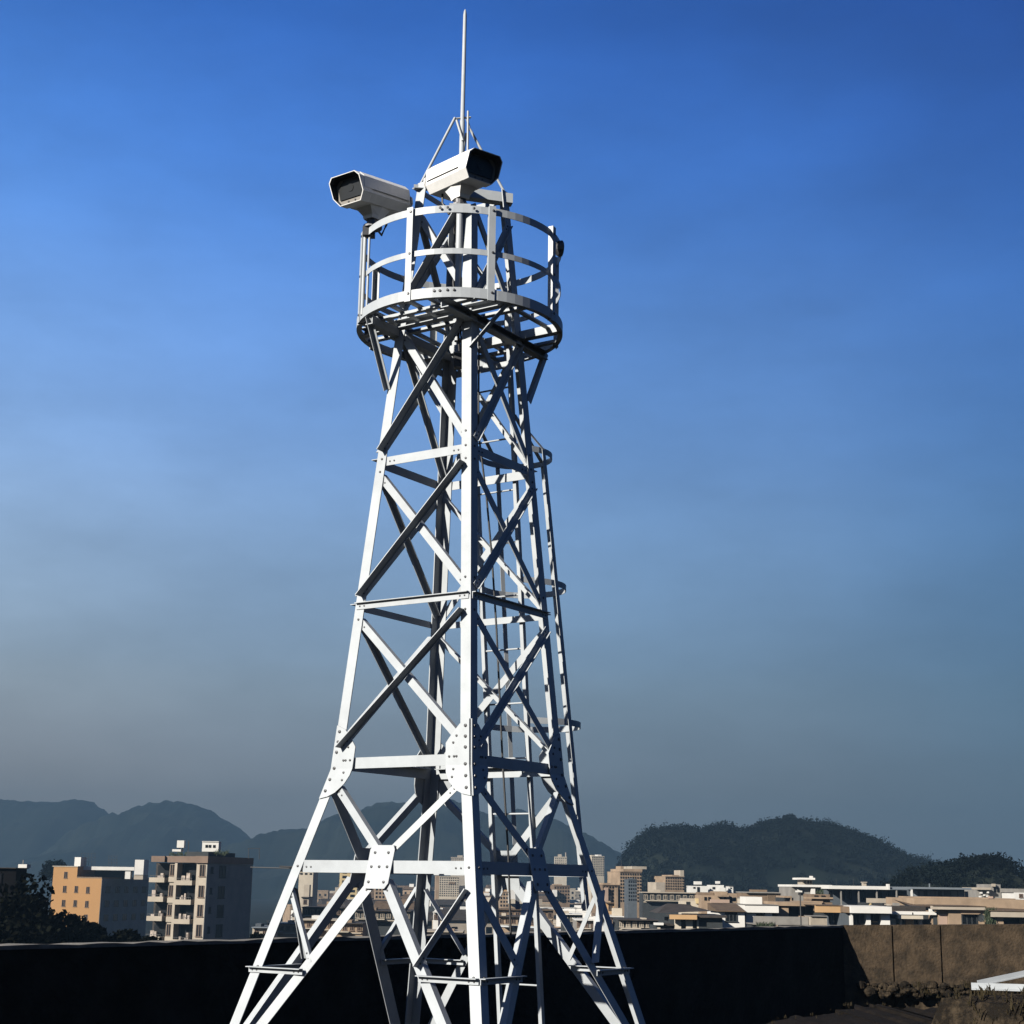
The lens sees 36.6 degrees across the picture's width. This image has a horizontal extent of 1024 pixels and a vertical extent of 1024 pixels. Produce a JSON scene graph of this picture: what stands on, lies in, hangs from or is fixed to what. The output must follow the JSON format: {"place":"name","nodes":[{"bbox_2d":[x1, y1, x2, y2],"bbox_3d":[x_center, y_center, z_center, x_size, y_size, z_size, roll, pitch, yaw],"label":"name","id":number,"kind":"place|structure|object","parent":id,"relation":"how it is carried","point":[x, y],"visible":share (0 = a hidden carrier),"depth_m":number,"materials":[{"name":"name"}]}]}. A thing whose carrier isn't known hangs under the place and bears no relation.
{"place":"outdoors","nodes":[
{"label":"outdoors","id":0,"kind":"place"},
{"bbox_2d":[0,799,107,867],"bbox_3d":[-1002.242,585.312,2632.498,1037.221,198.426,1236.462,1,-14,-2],"label":"hill","id":1,"kind":"structure","parent":0,"point":[29,829],"depth_m":2449.94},
{"bbox_2d":[4,800,250,892],"bbox_3d":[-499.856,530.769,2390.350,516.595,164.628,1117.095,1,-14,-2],"label":"hill","id":2,"kind":"structure","parent":0,"point":[147,831],"depth_m":2190.02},
{"bbox_2d":[27,892,291,936],"bbox_3d":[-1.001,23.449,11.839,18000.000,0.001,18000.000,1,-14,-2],"label":"valley ground","id":3,"kind":"structure","parent":0,"point":[262,910],"depth_m":995.96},
{"bbox_2d":[0,860,30,904],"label":"house","id":4,"kind":"structure","parent":3,"relation":"on","point":[9,877],"depth_m":116.74,"materials":[{"name":"stone"}]},
{"bbox_2d":[0,873,59,940],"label":"tree","id":5,"kind":"object","parent":3,"relation":"on","point":[24,914],"visible":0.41,"depth_m":91.26,"materials":[{"name":"green plant"}]},
{"bbox_2d":[0,892,67,942],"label":"tree","id":6,"kind":"object","parent":3,"relation":"on","point":[48,920],"visible":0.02,"depth_m":93.87,"materials":[{"name":"green plant"}]},
{"bbox_2d":[0,916,68,943],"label":"tree","id":7,"kind":"object","parent":3,"relation":"on","point":[9,934],"visible":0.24,"depth_m":84.49,"materials":[{"name":"green plant"}]},
{"bbox_2d":[37,859,66,905],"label":"tree","id":8,"kind":"object","parent":3,"relation":"on","point":[48,869],"visible":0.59,"depth_m":407.42,"materials":[{"name":"green plant"}]},
{"bbox_2d":[50,909,91,942],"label":"tree","id":9,"kind":"object","parent":3,"relation":"on","point":[75,933],"visible":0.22,"depth_m":97.01,"materials":[{"name":"green plant"}]},
{"bbox_2d":[66,914,107,941],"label":"tree","id":10,"kind":"object","parent":3,"relation":"on","point":[95,929],"visible":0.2,"depth_m":99.46,"materials":[{"name":"green plant"}]},
{"bbox_2d":[51,857,148,936],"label":"apartment building","id":11,"kind":"structure","parent":3,"relation":"on","point":[110,900],"depth_m":355.73,"materials":[{"name":"concrete"}]},
{"bbox_2d":[92,928,141,941],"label":"tree","id":12,"kind":"object","parent":3,"relation":"on","point":[119,935],"visible":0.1,"depth_m":96.41,"materials":[{"name":"green plant"}]},
{"bbox_2d":[121,935,161,941],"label":"tree","id":13,"kind":"object","parent":3,"relation":"on","point":[149,938],"visible":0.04,"depth_m":92.28,"materials":[{"name":"green plant"}]},
{"bbox_2d":[146,852,253,940],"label":"apartment building","id":14,"kind":"structure","parent":3,"relation":"on","point":[201,895],"depth_m":230.63,"materials":[{"name":"concrete"}]},
{"bbox_2d":[154,924,165,936],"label":"balcony door","id":15,"kind":"structure","parent":14,"relation":"in","point":[161,928],"depth_m":230.22,"materials":[{"name":"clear glass"}]},
{"bbox_2d":[155,905,166,915],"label":"balcony door","id":16,"kind":"structure","parent":14,"relation":"in","point":[163,908],"depth_m":230.93,"materials":[{"name":"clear glass"}]},
{"bbox_2d":[157,865,169,877],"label":"balcony door","id":17,"kind":"structure","parent":14,"relation":"in","point":[165,869],"depth_m":232.28,"materials":[{"name":"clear glass"}]},
{"bbox_2d":[172,840,188,851],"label":"water tank","id":18,"kind":"object","parent":14,"relation":"on","point":[181,843],"visible":1,"depth_m":236.49,"materials":[{"name":"metal"}]},
{"bbox_2d":[180,925,192,939],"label":"balcony door","id":19,"kind":"structure","parent":14,"relation":"in","point":[185,929],"depth_m":229.24,"materials":[{"name":"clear glass"}]},
{"bbox_2d":[182,905,193,918],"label":"balcony door","id":20,"kind":"structure","parent":14,"relation":"in","point":[186,909],"depth_m":229.91,"materials":[{"name":"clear glass"}]},
{"bbox_2d":[183,886,194,899],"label":"balcony door","id":21,"kind":"structure","parent":14,"relation":"in","point":[190,890],"depth_m":230.53,"materials":[{"name":"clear glass"}]},
{"bbox_2d":[184,865,196,880],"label":"balcony door","id":22,"kind":"structure","parent":14,"relation":"in","point":[188,869],"depth_m":231.21,"materials":[{"name":"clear glass"}]},
{"bbox_2d":[169,849,228,855],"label":"roof plants","id":23,"kind":"object","parent":14,"relation":"on","point":[179,853],"visible":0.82,"depth_m":234.07,"materials":[{"name":"green plant"}]},
{"bbox_2d":[202,841,220,851],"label":"roof room","id":24,"kind":"object","parent":14,"relation":"on","point":[209,846],"visible":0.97,"depth_m":236.45,"materials":[{"name":"white concrete"}]},
{"bbox_2d":[251,923,276,936],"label":"house","id":25,"kind":"structure","parent":3,"relation":"on","point":[262,928],"depth_m":207.54,"materials":[{"name":"stone"}]},
{"bbox_2d":[266,920,297,937],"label":"house","id":26,"kind":"structure","parent":3,"relation":"on","point":[286,929],"depth_m":250.91,"materials":[{"name":"grey concrete"}]},
{"bbox_2d":[283,904,292,921],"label":"house","id":27,"kind":"structure","parent":3,"relation":"on","point":[286,915],"depth_m":634.40,"materials":[{"name":"beige concrete"}]},
{"bbox_2d":[301,885,312,910],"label":"house","id":28,"kind":"structure","parent":3,"relation":"on","point":[306,899],"depth_m":408.96,"materials":[{"name":"stone"}]},
{"bbox_2d":[298,869,317,905],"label":"apartment building","id":29,"kind":"structure","parent":3,"relation":"on","point":[308,878],"depth_m":505.83,"materials":[{"name":"beige concrete"}]},
{"bbox_2d":[303,915,337,936],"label":"house","id":30,"kind":"structure","parent":3,"relation":"on","point":[309,923],"depth_m":202.85,"materials":[{"name":"stone"}]},
{"bbox_2d":[317,890,329,901],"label":"house","id":31,"kind":"structure","parent":3,"relation":"on","point":[322,894],"depth_m":928.86,"materials":[{"name":"beige concrete"}]},
{"bbox_2d":[301,901,353,919],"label":"house","id":32,"kind":"structure","parent":3,"relation":"on","point":[308,911],"depth_m":251.62,"materials":[{"name":"concrete"}]},
{"bbox_2d":[335,873,356,898],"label":"apartment building","id":33,"kind":"structure","parent":3,"relation":"on","point":[353,893],"depth_m":621.74,"materials":[{"name":"yellow concrete"}]},
{"bbox_2d":[333,916,367,936],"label":"house","id":34,"kind":"structure","parent":3,"relation":"on","point":[353,928],"depth_m":197.91,"materials":[{"name":"concrete"}]},
{"bbox_2d":[374,889,386,899],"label":"apartment building","id":35,"kind":"structure","parent":3,"relation":"on","point":[379,894],"depth_m":582.10,"materials":[{"name":"beige concrete"}]},
{"bbox_2d":[354,907,413,935],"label":"house","id":36,"kind":"structure","parent":3,"relation":"on","point":[385,919],"depth_m":241.74,"materials":[{"name":"concrete"}]},
{"bbox_2d":[374,899,414,909],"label":"house","id":37,"kind":"structure","parent":3,"relation":"on","point":[382,905],"depth_m":423.66,"materials":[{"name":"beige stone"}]},
{"bbox_2d":[0,925,844,1023],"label":"dark parapet wall","id":38,"kind":"structure","parent":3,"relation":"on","point":[753,975],"depth_m":23.32,"materials":[{"name":"concrete"}]},
{"bbox_2d":[433,905,439,928],"bbox_3d":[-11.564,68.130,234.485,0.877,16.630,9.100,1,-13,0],"label":"house","id":39,"kind":"structure","parent":3,"relation":"on","point":[436,920],"depth_m":232.10,"materials":[{"name":"concrete"}]},
{"bbox_2d":[427,928,464,933],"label":"house","id":40,"kind":"structure","parent":3,"relation":"on","point":[456,931],"depth_m":193.06,"materials":[{"name":"stone"}]},
{"bbox_2d":[432,899,465,907],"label":"house","id":41,"kind":"structure","parent":3,"relation":"on","point":[443,903],"depth_m":621.55,"materials":[{"name":"grey concrete"}]},
{"bbox_2d":[434,876,465,901],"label":"apartment building","id":42,"kind":"structure","parent":3,"relation":"on","point":[446,887],"depth_m":738.44,"materials":[{"name":"beige concrete"}]},
{"bbox_2d":[451,855,464,885],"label":"apartment building","id":43,"kind":"structure","parent":3,"relation":"on","point":[461,877],"depth_m":1168.05,"materials":[{"name":"concrete"}]},
{"bbox_2d":[429,909,492,933],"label":"house","id":44,"kind":"structure","parent":3,"relation":"on","point":[458,921],"depth_m":323.38,"materials":[{"name":"concrete"}]},
{"bbox_2d":[498,890,522,908],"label":"apartment building","id":45,"kind":"structure","parent":3,"relation":"on","point":[503,901],"depth_m":542.67,"materials":[{"name":"beige concrete"}]},
{"bbox_2d":[499,913,533,932],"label":"house","id":46,"kind":"structure","parent":3,"relation":"on","point":[504,919],"depth_m":231.99,"materials":[{"name":"concrete"}]},
{"bbox_2d":[499,906,553,924],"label":"house","id":47,"kind":"structure","parent":3,"relation":"on","point":[548,913],"depth_m":290.41,"materials":[{"name":"beige concrete"}]},
{"bbox_2d":[549,884,569,906],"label":"apartment building","id":48,"kind":"structure","parent":3,"relation":"on","point":[561,892],"depth_m":621.49,"materials":[{"name":"grey concrete"}]},
{"bbox_2d":[554,852,566,884],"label":"apartment building","id":49,"kind":"structure","parent":3,"relation":"on","point":[559,859],"depth_m":1072.84,"materials":[{"name":"beige concrete"}]},
{"bbox_2d":[561,911,582,930],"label":"house","id":50,"kind":"structure","parent":3,"relation":"on","point":[570,916],"depth_m":222.56,"materials":[{"name":"stone"}]},
{"bbox_2d":[556,908,590,926],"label":"house","id":51,"kind":"structure","parent":3,"relation":"on","point":[558,922],"depth_m":413.15,"materials":[{"name":"white concrete"}]},
{"bbox_2d":[572,913,594,930],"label":"house","id":52,"kind":"structure","parent":3,"relation":"on","point":[577,922],"depth_m":183.65,"materials":[{"name":"concrete"}]},
{"bbox_2d":[584,855,603,903],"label":"apartment building","id":53,"kind":"structure","parent":3,"relation":"on","point":[597,862],"depth_m":877.57,"materials":[{"name":"grey concrete"}]},
{"bbox_2d":[591,883,619,915],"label":"apartment building","id":54,"kind":"structure","parent":3,"relation":"on","point":[613,891],"depth_m":388.41,"materials":[{"name":"beige concrete"}]},
{"bbox_2d":[610,908,623,923],"bbox_3d":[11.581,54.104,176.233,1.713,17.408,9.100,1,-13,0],"label":"house","id":55,"kind":"structure","parent":3,"relation":"on","point":[616,912],"depth_m":175.75,"materials":[{"name":"concrete"}]},
{"bbox_2d":[607,860,646,917],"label":"apartment building","id":56,"kind":"structure","parent":3,"relation":"on","point":[618,875],"depth_m":452.89,"materials":[{"name":"beige concrete"}]},
{"bbox_2d":[624,878,636,917],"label":"apartment building","id":57,"kind":"structure","parent":3,"relation":"on","point":[630,897],"depth_m":417.80,"materials":[{"name":"grey concrete"}]},
{"bbox_2d":[613,913,658,929],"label":"house","id":58,"kind":"structure","parent":3,"relation":"on","point":[630,923],"depth_m":159.50,"materials":[{"name":"stone"}]},
{"bbox_2d":[649,922,673,928],"bbox_3d":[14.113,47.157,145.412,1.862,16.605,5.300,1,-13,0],"label":"hut","id":59,"kind":"object","parent":3,"relation":"on","point":[655,925],"visible":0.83,"depth_m":145.74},
{"bbox_2d":[646,870,684,891],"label":"apartment building","id":60,"kind":"structure","parent":3,"relation":"on","point":[670,883],"depth_m":447.65,"materials":[{"name":"beige concrete"}]},
{"bbox_2d":[639,886,695,922],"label":"house","id":61,"kind":"structure","parent":3,"relation":"on","point":[652,900],"depth_m":320.14,"materials":[{"name":"concrete"}]},
{"bbox_2d":[649,903,726,928],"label":"house","id":62,"kind":"structure","parent":3,"relation":"on","point":[689,920],"depth_m":145.34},
{"bbox_2d":[678,898,698,913],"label":"house","id":63,"kind":"structure","parent":3,"relation":"on","point":[694,902],"depth_m":252.24,"materials":[{"name":"stone"}]},
{"bbox_2d":[687,881,707,892],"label":"house","id":64,"kind":"structure","parent":3,"relation":"on","point":[696,888],"depth_m":388.87,"materials":[{"name":"white concrete"}]},
{"bbox_2d":[695,891,736,913],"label":"apartment building","id":65,"kind":"structure","parent":3,"relation":"on","point":[705,898],"depth_m":248.29,"materials":[{"name":"beige concrete"}]},
{"bbox_2d":[707,881,725,891],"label":"house","id":66,"kind":"structure","parent":3,"relation":"on","point":[717,887],"depth_m":393.81,"materials":[{"name":"white concrete"}]},
{"bbox_2d":[707,903,745,927],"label":"house","id":67,"kind":"structure","parent":3,"relation":"on","point":[734,913],"depth_m":152.97,"materials":[{"name":"white concrete"}]},
{"bbox_2d":[725,912,737,921],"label":"window","id":68,"kind":"structure","parent":67,"relation":"in","point":[731,916],"depth_m":152.89,"materials":[{"name":"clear glass"}]},
{"bbox_2d":[736,896,778,926],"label":"house","id":69,"kind":"structure","parent":3,"relation":"on","point":[752,906],"depth_m":154.89,"materials":[{"name":"white concrete"}]},
{"bbox_2d":[736,890,780,903],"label":"apartment building","id":70,"kind":"structure","parent":3,"relation":"on","point":[765,895],"depth_m":233.09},
{"bbox_2d":[747,916,808,926],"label":"balcony block","id":71,"kind":"structure","parent":3,"relation":"on","point":[769,921],"depth_m":145.16,"materials":[{"name":"beige concrete"}]},
{"bbox_2d":[764,901,821,916],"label":"house","id":72,"kind":"structure","parent":3,"relation":"on","point":[789,908],"depth_m":157.84,"materials":[{"name":"concrete"}]},
{"bbox_2d":[778,876,823,900],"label":"house","id":73,"kind":"structure","parent":3,"relation":"on","point":[805,886],"depth_m":224.12,"materials":[{"name":"stone"}]},
{"bbox_2d":[795,894,832,910],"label":"house","id":74,"kind":"structure","parent":3,"relation":"on","point":[823,898],"depth_m":196.06,"materials":[{"name":"beige concrete"}]},
{"bbox_2d":[804,915,827,924],"bbox_3d":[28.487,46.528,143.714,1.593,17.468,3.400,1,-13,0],"label":"shed","id":75,"kind":"structure","parent":3,"relation":"on","point":[817,920],"depth_m":144.24,"materials":[{"name":"stone"}]},
{"bbox_2d":[804,904,846,924],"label":"house","id":76,"kind":"structure","parent":3,"relation":"on","point":[830,911],"depth_m":150.14,"materials":[{"name":"beige concrete"}]},
{"bbox_2d":[836,905,891,924],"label":"house","id":77,"kind":"structure","parent":3,"relation":"on","point":[862,915],"depth_m":147.25,"materials":[{"name":"concrete"}]},
{"bbox_2d":[853,914,863,924],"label":"window","id":78,"kind":"structure","parent":77,"relation":"in","point":[858,919],"depth_m":148.01,"materials":[{"name":"glass"}]},
{"bbox_2d":[820,880,912,904],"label":"pavilion","id":79,"kind":"structure","parent":3,"relation":"on","point":[848,895],"depth_m":220.38,"materials":[{"name":"concrete"}]},
{"bbox_2d":[858,898,885,904],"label":"balcony block","id":80,"kind":"structure","parent":3,"relation":"on","point":[875,901],"depth_m":194.18,"materials":[{"name":"stone"}]},
{"bbox_2d":[872,903,935,924],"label":"house","id":81,"kind":"structure","parent":3,"relation":"on","point":[905,915],"depth_m":148.89,"materials":[{"name":"stone"}]},
{"bbox_2d":[890,884,971,896],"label":"pavilion","id":82,"kind":"structure","parent":3,"relation":"on","point":[929,891],"depth_m":226.78,"materials":[{"name":"concrete"}]},
{"bbox_2d":[843,924,1023,1009],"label":"concrete wall","id":83,"kind":"structure","parent":3,"relation":"on","point":[950,954],"depth_m":34.24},
{"bbox_2d":[910,904,986,924],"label":"house","id":84,"kind":"structure","parent":3,"relation":"on","point":[956,914],"depth_m":147.24,"materials":[{"name":"stone"}]},
{"bbox_2d":[961,914,977,923],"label":"window","id":85,"kind":"structure","parent":84,"relation":"in","point":[965,918],"depth_m":147.14,"materials":[{"name":"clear glass"}]},
{"bbox_2d":[886,896,1023,911],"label":"house","id":86,"kind":"structure","parent":3,"relation":"on","point":[990,902],"depth_m":179.80,"materials":[{"name":"brown tile"}]},
{"bbox_2d":[962,884,1000,897],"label":"house","id":87,"kind":"structure","parent":3,"relation":"on","point":[986,890],"depth_m":239.12,"materials":[{"name":"stone"}]},
{"bbox_2d":[982,906,1023,923],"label":"house","id":88,"kind":"structure","parent":3,"relation":"on","point":[993,916],"depth_m":146.07,"materials":[{"name":"stone"}]},
{"bbox_2d":[1000,888,1023,899],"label":"house","id":89,"kind":"structure","parent":3,"relation":"on","point":[1018,894],"depth_m":233.62,"materials":[{"name":"white concrete"}]},
{"bbox_2d":[148,799,621,899],"bbox_3d":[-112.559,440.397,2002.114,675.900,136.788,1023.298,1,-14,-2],"label":"hill","id":90,"kind":"structure","parent":0,"point":[330,841],"depth_m":1830.33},
{"bbox_2d":[0,0,1023,869],"label":"sky","id":91,"kind":"structure","parent":0,"point":[778,406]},
{"bbox_2d":[628,826,909,891],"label":"wooded hill","id":92,"kind":"structure","parent":0,"point":[774,877],"depth_m":674.69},
{"bbox_2d":[615,813,940,892],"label":"hill woods","id":93,"kind":"object","parent":92,"relation":"on","point":[787,825],"visible":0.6,"depth_m":693.80,"materials":[{"name":"green plant"}]},
{"bbox_2d":[767,1004,936,1023],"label":"yard ground","id":94,"kind":"structure","parent":0,"point":[877,1014],"depth_m":24.82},
{"bbox_2d":[230,9,644,1023],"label":"lattice tower","id":95,"kind":"structure","parent":94,"relation":"on","point":[466,763],"depth_m":17.14,"materials":[{"name":"white metal"}]},
{"bbox_2d":[329,170,412,314],"bbox_3d":[-1.631,-3.047,17.675,0.464,1.666,0.993,-9,-17,35],"label":"security camera","id":96,"kind":"object","parent":95,"relation":"attached to","point":[371,199],"visible":0.93,"depth_m":17.63,"materials":[{"name":"paint"}]},
{"bbox_2d":[338,177,361,200],"bbox_3d":[-1.827,-3.670,17.534,0.365,0.218,0.046,-9,-17,35],"label":"lens window","id":97,"kind":"structure","parent":96,"relation":"in","point":[350,188],"depth_m":17.53,"materials":[{"name":"black glass"}]},
{"bbox_2d":[453,352,461,368],"bbox_3d":[-0.604,-1.730,17.690,0.140,0.175,0.120,1,-14,-2],"label":"junction box","id":98,"kind":"object","parent":95,"relation":"attached to","point":[457,360],"visible":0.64,"depth_m":17.64,"materials":[{"name":"grey metal"}]},
{"bbox_2d":[423,147,502,299],"bbox_3d":[-0.580,-3.178,17.612,0.464,1.823,0.988,11,-17,-35],"label":"security camera","id":99,"kind":"object","parent":95,"relation":"attached to","point":[460,179],"visible":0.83,"depth_m":17.58,"materials":[{"name":"paint"}]},
{"bbox_2d":[452,222,461,351],"bbox_3d":[-0.622,-2.647,17.769,0.121,1.717,0.352,0,-14,6],"label":"cable","id":100,"kind":"object","parent":99,"relation":"hanging from","point":[459,337],"visible":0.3,"depth_m":17.72,"materials":[{"name":"black rubber"}]},
{"bbox_2d":[467,154,493,179],"bbox_3d":[-0.361,-3.909,17.495,0.365,0.219,0.035,11,-17,-35],"label":"lens window","id":101,"kind":"structure","parent":99,"relation":"in","point":[476,165],"depth_m":17.48,"materials":[{"name":"black glass"}]},
{"bbox_2d":[478,342,511,938],"bbox_3d":[-0.228,1.321,17.369,0.587,6.695,0.137,9,-16,-31],"label":"cable","id":102,"kind":"object","parent":95,"relation":"hanging from","point":[505,808],"visible":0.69,"depth_m":17.37,"materials":[{"name":"black rubber"}]},
{"bbox_2d":[556,240,563,256],"bbox_3d":[0.512,-3.032,17.808,0.169,0.198,0.197,1,-14,-2],"label":"floodlight","id":103,"kind":"object","parent":95,"relation":"attached to","point":[559,248],"visible":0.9,"depth_m":17.74,"materials":[{"name":"metal"}]},
{"bbox_2d":[772,980,1022,1023],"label":"dry grass","id":104,"kind":"structure","parent":94,"relation":"on","point":[929,993],"depth_m":33.62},
{"bbox_2d":[856,980,1022,998],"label":"rubble","id":105,"kind":"object","parent":104,"relation":"on","point":[886,989],"visible":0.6,"depth_m":33.79,"materials":[{"name":"stone"}]},
{"bbox_2d":[931,983,1023,1023],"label":"mossy block","id":106,"kind":"structure","parent":94,"relation":"on","point":[983,1007],"depth_m":18.48,"materials":[{"name":"stone"}]},
{"bbox_2d":[971,971,1023,990],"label":"steel frame","id":107,"kind":"object","parent":106,"relation":"on","point":[991,981],"visible":1,"depth_m":19.77,"materials":[{"name":"white paint"}]},
{"bbox_2d":[912,866,1023,889],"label":"wooded hill","id":108,"kind":"structure","parent":0,"point":[1017,880],"depth_m":310.61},
{"bbox_2d":[880,851,1023,889],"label":"woods","id":109,"kind":"object","parent":108,"relation":"on","point":[944,870],"visible":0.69,"depth_m":315.61,"materials":[{"name":"green plant"}]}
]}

